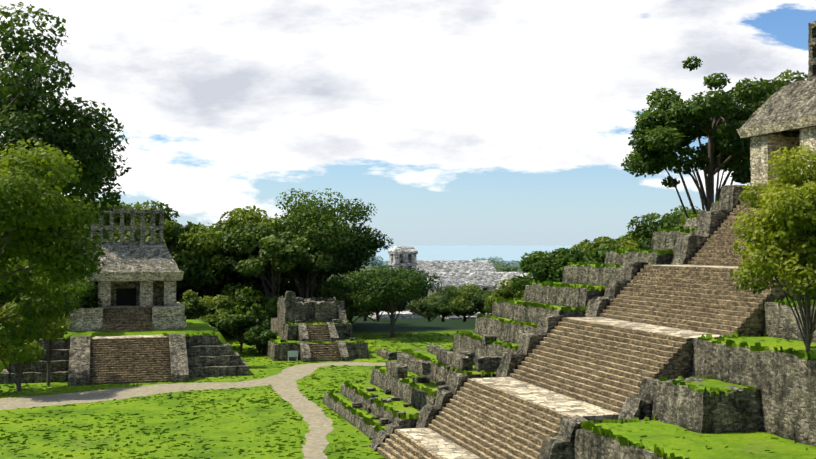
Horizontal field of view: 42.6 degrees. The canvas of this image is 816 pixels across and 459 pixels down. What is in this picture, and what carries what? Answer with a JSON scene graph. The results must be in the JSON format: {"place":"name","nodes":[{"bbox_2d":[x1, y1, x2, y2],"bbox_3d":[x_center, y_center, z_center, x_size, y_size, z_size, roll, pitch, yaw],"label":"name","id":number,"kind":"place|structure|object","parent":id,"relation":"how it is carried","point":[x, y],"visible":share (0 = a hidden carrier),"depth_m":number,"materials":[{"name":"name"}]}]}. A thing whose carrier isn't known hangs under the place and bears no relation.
{"place":"outdoors","nodes":[
{"label":"outdoors","id":0,"kind":"place"},
{"bbox_2d":[0,362,385,409],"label":"path","id":1,"kind":"structure","parent":0,"point":[296,372],"depth_m":97.70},
{"bbox_2d":[0,245,572,458],"bbox_3d":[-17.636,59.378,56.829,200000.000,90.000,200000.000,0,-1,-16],"label":"ground","id":2,"kind":"structure","parent":0,"point":[227,426],"depth_m":83.36,"materials":[{"name":"green plant"}]},
{"bbox_2d":[0,301,72,391],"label":"tree","id":3,"kind":"object","parent":2,"relation":"on","point":[53,329],"visible":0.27,"depth_m":93.88,"materials":[{"name":"green plant"}]},
{"bbox_2d":[0,242,89,364],"bbox_3d":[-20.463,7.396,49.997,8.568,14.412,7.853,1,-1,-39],"label":"bright tree","id":4,"kind":"object","parent":2,"relation":"on","point":[27,282],"visible":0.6,"depth_m":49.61,"materials":[{"name":"green plant"}]},
{"bbox_2d":[0,138,106,291],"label":"bright tree","id":5,"kind":"object","parent":2,"relation":"on","point":[34,215],"visible":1,"depth_m":32.22,"materials":[{"name":"green plant"}]},
{"bbox_2d":[44,287,74,385],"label":"tree","id":6,"kind":"object","parent":2,"relation":"on","point":[49,354],"depth_m":100.46,"materials":[{"name":"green plant"}]},
{"bbox_2d":[0,2,130,234],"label":"tree","id":7,"kind":"object","parent":2,"relation":"on","point":[22,116],"visible":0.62,"depth_m":38.34,"materials":[{"name":"green plant"}]},
{"bbox_2d":[4,103,114,230],"bbox_3d":[-16.442,4.868,41.058,10.399,19.175,4.096,0,-1,17],"label":"tree","id":8,"kind":"object","parent":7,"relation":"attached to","point":[72,116],"visible":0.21,"depth_m":39.51,"materials":[{"name":"green plant"}]},
{"bbox_2d":[67,279,101,318],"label":"tree","id":9,"kind":"object","parent":2,"relation":"on","point":[89,299],"visible":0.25,"depth_m":111.12,"materials":[{"name":"green plant"}]},
{"bbox_2d":[48,199,168,244],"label":"tree","id":10,"kind":"object","parent":2,"relation":"on","point":[87,234],"visible":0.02,"depth_m":151.90,"materials":[{"name":"green plant"}]},
{"bbox_2d":[0,209,249,385],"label":"temple","id":11,"kind":"structure","parent":2,"relation":"on","point":[134,316],"depth_m":109.95,"materials":[{"name":"stone"}]},
{"bbox_2d":[78,199,180,247],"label":"tree","id":12,"kind":"object","parent":2,"relation":"on","point":[151,207],"visible":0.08,"depth_m":156.36,"materials":[{"name":"green plant"}]},
{"bbox_2d":[120,201,145,208],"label":"tree","id":13,"kind":"object","parent":2,"relation":"on","point":[137,204],"visible":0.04,"depth_m":194.89,"materials":[{"name":"green plant"}]},
{"bbox_2d":[98,217,209,288],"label":"tree","id":14,"kind":"object","parent":2,"relation":"on","point":[185,259],"visible":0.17,"depth_m":150.58,"materials":[{"name":"green plant"}]},
{"bbox_2d":[176,298,188,303],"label":"bush","id":15,"kind":"object","parent":2,"relation":"on","point":[180,300],"depth_m":152.18,"materials":[{"name":"green plant"}]},
{"bbox_2d":[167,231,237,301],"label":"tree","id":16,"kind":"object","parent":2,"relation":"on","point":[180,291],"depth_m":157.21,"materials":[{"name":"green plant"}]},
{"bbox_2d":[190,296,215,319],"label":"tree","id":17,"kind":"object","parent":2,"relation":"on","point":[209,298],"depth_m":145.37,"materials":[{"name":"green plant"}]},
{"bbox_2d":[181,290,234,319],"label":"bush","id":18,"kind":"object","parent":2,"relation":"on","point":[195,306],"visible":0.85,"depth_m":134.41,"materials":[{"name":"green plant"}]},
{"bbox_2d":[189,287,230,297],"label":"bush","id":19,"kind":"object","parent":2,"relation":"on","point":[200,294],"visible":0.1,"depth_m":164.71,"materials":[{"name":"green plant"}]},
{"bbox_2d":[173,222,256,297],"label":"tree","id":20,"kind":"object","parent":2,"relation":"on","point":[215,271],"visible":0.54,"depth_m":153.94,"materials":[{"name":"green plant"}]},
{"bbox_2d":[196,312,245,339],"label":"bush","id":21,"kind":"object","parent":2,"relation":"on","point":[228,323],"visible":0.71,"depth_m":127.31,"materials":[{"name":"green plant"}]},
{"bbox_2d":[187,205,285,289],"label":"tree","id":22,"kind":"object","parent":2,"relation":"on","point":[211,242],"visible":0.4,"depth_m":158.47,"materials":[{"name":"green plant"}]},
{"bbox_2d":[214,303,265,351],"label":"tree","id":23,"kind":"object","parent":2,"relation":"on","point":[254,317],"visible":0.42,"depth_m":132.18,"materials":[{"name":"green plant"}]},
{"bbox_2d":[219,283,284,315],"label":"tree","id":24,"kind":"object","parent":2,"relation":"on","point":[244,300],"visible":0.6,"depth_m":149.66,"materials":[{"name":"green plant"}]},
{"bbox_2d":[240,325,277,353],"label":"tree","id":25,"kind":"object","parent":2,"relation":"on","point":[258,337],"visible":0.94,"depth_m":127.24,"materials":[{"name":"green plant"}]},
{"bbox_2d":[259,296,282,329],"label":"tree","id":26,"kind":"object","parent":2,"relation":"on","point":[270,311],"visible":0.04,"depth_m":144.71,"materials":[{"name":"green plant"}]},
{"bbox_2d":[258,276,284,291],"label":"tree","id":27,"kind":"object","parent":2,"relation":"on","point":[260,281],"depth_m":172.62,"materials":[{"name":"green plant"}]},
{"bbox_2d":[220,220,333,297],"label":"tree","id":28,"kind":"object","parent":2,"relation":"on","point":[267,242],"visible":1,"depth_m":150.98,"materials":[{"name":"green plant"}]},
{"bbox_2d":[270,284,300,296],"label":"bush","id":29,"kind":"object","parent":2,"relation":"on","point":[295,289],"visible":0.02,"depth_m":167.57,"materials":[{"name":"green plant"}]},
{"bbox_2d":[288,351,297,361],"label":"info panel","id":30,"kind":"object","parent":2,"relation":"on","point":[292,353],"visible":0.95,"depth_m":120.92,"materials":[{"name":"grey paint"}]},
{"bbox_2d":[275,281,319,297],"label":"tree","id":31,"kind":"object","parent":2,"relation":"on","point":[282,286],"visible":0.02,"depth_m":167.46,"materials":[{"name":"green plant"}]},
{"bbox_2d":[271,380,333,458],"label":"footpath","id":32,"kind":"structure","parent":2,"relation":"on","point":[320,427],"depth_m":81.40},
{"bbox_2d":[266,227,353,298],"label":"tree","id":33,"kind":"object","parent":2,"relation":"on","point":[291,272],"visible":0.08,"depth_m":158.61,"materials":[{"name":"green plant"}]},
{"bbox_2d":[252,291,368,361],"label":"temple platform","id":34,"kind":"structure","parent":2,"relation":"on","point":[298,311],"depth_m":126.37,"materials":[{"name":"stone"}]},
{"bbox_2d":[286,208,346,285],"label":"tree","id":35,"kind":"object","parent":2,"relation":"on","point":[329,275],"depth_m":172.98,"materials":[{"name":"green plant"}]},
{"bbox_2d":[285,275,347,285],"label":"forest tree","id":36,"kind":"object","parent":2,"relation":"on","point":[328,280],"visible":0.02,"depth_m":239.08,"materials":[{"name":"green plant"}]},
{"bbox_2d":[258,188,393,297],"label":"tree","id":37,"kind":"object","parent":2,"relation":"on","point":[357,251],"visible":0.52,"depth_m":164.56,"materials":[{"name":"green plant"}]},
{"bbox_2d":[313,283,349,308],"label":"tree","id":38,"kind":"object","parent":2,"relation":"on","point":[324,290],"visible":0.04,"depth_m":169.47,"materials":[{"name":"green plant"}]},
{"bbox_2d":[315,279,348,293],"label":"bush","id":39,"kind":"object","parent":2,"relation":"on","point":[330,284],"visible":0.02,"depth_m":195.87,"materials":[{"name":"green plant"}]},
{"bbox_2d":[320,282,365,297],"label":"tree","id":40,"kind":"object","parent":2,"relation":"on","point":[329,286],"depth_m":193.95,"materials":[{"name":"green plant"}]},
{"bbox_2d":[314,247,376,287],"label":"tree","id":41,"kind":"object","parent":2,"relation":"on","point":[352,270],"visible":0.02,"depth_m":198.87,"materials":[{"name":"green plant"}]},
{"bbox_2d":[324,287,380,324],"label":"tree","id":42,"kind":"object","parent":2,"relation":"on","point":[349,300],"visible":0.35,"depth_m":169.92,"materials":[{"name":"green plant"}]},
{"bbox_2d":[346,304,358,316],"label":"bush","id":43,"kind":"object","parent":2,"relation":"on","point":[353,307],"visible":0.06,"depth_m":169.42,"materials":[{"name":"green plant"}]},
{"bbox_2d":[347,273,375,320],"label":"tree","id":44,"kind":"object","parent":2,"relation":"on","point":[368,314],"visible":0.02,"depth_m":258.88,"materials":[{"name":"green plant"}]},
{"bbox_2d":[362,255,383,267],"bbox_3d":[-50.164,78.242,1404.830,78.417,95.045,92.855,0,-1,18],"label":"forest tree","id":45,"kind":"object","parent":2,"relation":"on","point":[376,262],"visible":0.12,"depth_m":1366.51,"materials":[{"name":"green plant"}]},
{"bbox_2d":[330,265,441,337],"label":"plaza tree","id":46,"kind":"object","parent":2,"relation":"on","point":[400,284],"visible":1,"depth_m":148.63,"materials":[{"name":"green plant"}]},
{"bbox_2d":[366,297,408,320],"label":"tree","id":47,"kind":"object","parent":2,"relation":"on","point":[399,306],"visible":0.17,"depth_m":239.07,"materials":[{"name":"green plant"}]},
{"bbox_2d":[377,349,422,359],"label":"ruin footings","id":48,"kind":"object","parent":2,"relation":"on","point":[386,354],"visible":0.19,"depth_m":123.28,"materials":[{"name":"stone"}]},
{"bbox_2d":[0,199,815,458],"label":"grass tufts","id":49,"kind":"object","parent":2,"relation":"on","point":[588,425],"visible":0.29,"depth_m":77.57,"materials":[{"name":"green plant"}]},
{"bbox_2d":[406,292,452,321],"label":"tree","id":50,"kind":"object","parent":2,"relation":"on","point":[428,315],"visible":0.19,"depth_m":222.30,"materials":[{"name":"green plant"}]},
{"bbox_2d":[412,289,466,321],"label":"tree","id":51,"kind":"object","parent":2,"relation":"on","point":[422,306],"visible":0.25,"depth_m":212.28,"materials":[{"name":"green plant"}]},
{"bbox_2d":[369,246,532,319],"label":"palace","id":52,"kind":"structure","parent":2,"relation":"on","point":[485,275],"depth_m":301.60,"materials":[{"name":"stone"}]},
{"bbox_2d":[427,285,479,321],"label":"tree","id":53,"kind":"object","parent":2,"relation":"on","point":[437,307],"visible":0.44,"depth_m":203.63,"materials":[{"name":"green plant"}]},
{"bbox_2d":[451,283,490,314],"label":"tree","id":54,"kind":"object","parent":2,"relation":"on","point":[463,305],"visible":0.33,"depth_m":197.16,"materials":[{"name":"green plant"}]},
{"bbox_2d":[468,290,495,308],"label":"tree","id":55,"kind":"object","parent":2,"relation":"on","point":[478,301],"visible":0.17,"depth_m":192.76,"materials":[{"name":"green plant"}]},
{"bbox_2d":[473,256,504,264],"bbox_3d":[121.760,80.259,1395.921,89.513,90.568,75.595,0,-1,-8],"label":"forest tree","id":56,"kind":"object","parent":2,"relation":"on","point":[493,260],"visible":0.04,"depth_m":1395.55,"materials":[{"name":"green plant"}]},
{"bbox_2d":[483,277,524,313],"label":"bush","id":57,"kind":"object","parent":2,"relation":"on","point":[507,291],"visible":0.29,"depth_m":171.83,"materials":[{"name":"green plant"}]},
{"bbox_2d":[495,266,517,269],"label":"forest tree","id":58,"kind":"object","parent":2,"relation":"on","point":[500,267],"visible":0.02,"depth_m":443.20,"materials":[{"name":"green plant"}]},
{"bbox_2d":[500,261,519,266],"bbox_3d":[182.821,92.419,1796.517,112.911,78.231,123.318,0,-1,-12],"label":"forest tree","id":59,"kind":"object","parent":2,"relation":"on","point":[509,263],"depth_m":1791.59,"materials":[{"name":"green plant"}]},
{"bbox_2d":[496,267,529,271],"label":"forest tree","id":60,"kind":"object","parent":2,"relation":"on","point":[508,269],"visible":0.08,"depth_m":386.25,"materials":[{"name":"green plant"}]},
{"bbox_2d":[519,247,591,272],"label":"tree","id":61,"kind":"object","parent":2,"relation":"on","point":[524,268],"visible":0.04,"depth_m":169.36,"materials":[{"name":"green plant"}]},
{"bbox_2d":[511,247,611,291],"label":"tree","id":62,"kind":"object","parent":2,"relation":"on","point":[549,268],"visible":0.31,"depth_m":150.97,"materials":[{"name":"green plant"}]},
{"bbox_2d":[322,182,815,458],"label":"pyramid","id":63,"kind":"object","parent":2,"relation":"on","point":[627,338],"visible":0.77,"depth_m":62.15,"materials":[{"name":"stone"}]},
{"bbox_2d":[730,144,815,352],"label":"tree","id":64,"kind":"object","parent":63,"relation":"on","point":[782,235],"visible":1,"depth_m":47.21,"materials":[{"name":"green plant"}]},
{"bbox_2d":[538,245,626,280],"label":"tree","id":65,"kind":"object","parent":2,"relation":"on","point":[589,258],"visible":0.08,"depth_m":156.19,"materials":[{"name":"green plant"}]},
{"bbox_2d":[573,239,617,248],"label":"tree","id":66,"kind":"object","parent":2,"relation":"on","point":[608,242],"depth_m":183.29,"materials":[{"name":"green plant"}]},
{"bbox_2d":[582,236,622,246],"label":"tree","id":67,"kind":"object","parent":2,"relation":"on","point":[595,240],"depth_m":201.93,"materials":[{"name":"green plant"}]},
{"bbox_2d":[586,240,644,260],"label":"tree","id":68,"kind":"object","parent":2,"relation":"on","point":[628,244],"visible":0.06,"depth_m":155.53,"materials":[{"name":"green plant"}]},
{"bbox_2d":[619,229,646,240],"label":"tree","id":69,"kind":"object","parent":2,"relation":"on","point":[629,232],"depth_m":182.89,"materials":[{"name":"green plant"}]},
{"bbox_2d":[615,232,651,246],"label":"tree","id":70,"kind":"object","parent":2,"relation":"on","point":[634,237],"visible":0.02,"depth_m":157.18,"materials":[{"name":"green plant"}]},
{"bbox_2d":[626,212,697,250],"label":"tree","id":71,"kind":"object","parent":2,"relation":"on","point":[643,226],"visible":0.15,"depth_m":151.03,"materials":[{"name":"green plant"}]},
{"bbox_2d":[627,205,700,237],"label":"tree","id":72,"kind":"object","parent":2,"relation":"on","point":[681,208],"visible":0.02,"depth_m":169.63,"materials":[{"name":"green plant"}]},
{"bbox_2d":[662,209,692,228],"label":"tree","id":73,"kind":"object","parent":2,"relation":"on","point":[674,218],"visible":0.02,"depth_m":157.06,"materials":[{"name":"green plant"}]},
{"bbox_2d":[621,56,773,217],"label":"tall tree","id":74,"kind":"object","parent":2,"relation":"on","point":[666,128],"visible":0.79,"depth_m":99.50,"materials":[{"name":"green plant"}]},
{"bbox_2d":[713,69,807,183],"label":"tall tree","id":75,"kind":"object","parent":2,"relation":"on","point":[779,83],"visible":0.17,"depth_m":102.23,"materials":[{"name":"green plant"}]},
{"bbox_2d":[0,0,815,244],"label":"sky","id":76,"kind":"structure","parent":0,"point":[462,122],"materials":[{"name":"white"}]},
{"bbox_2d":[736,21,815,185],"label":"temple","id":77,"kind":"structure","parent":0,"point":[783,116],"depth_m":78.41,"materials":[{"name":"beige stone"}]}
]}

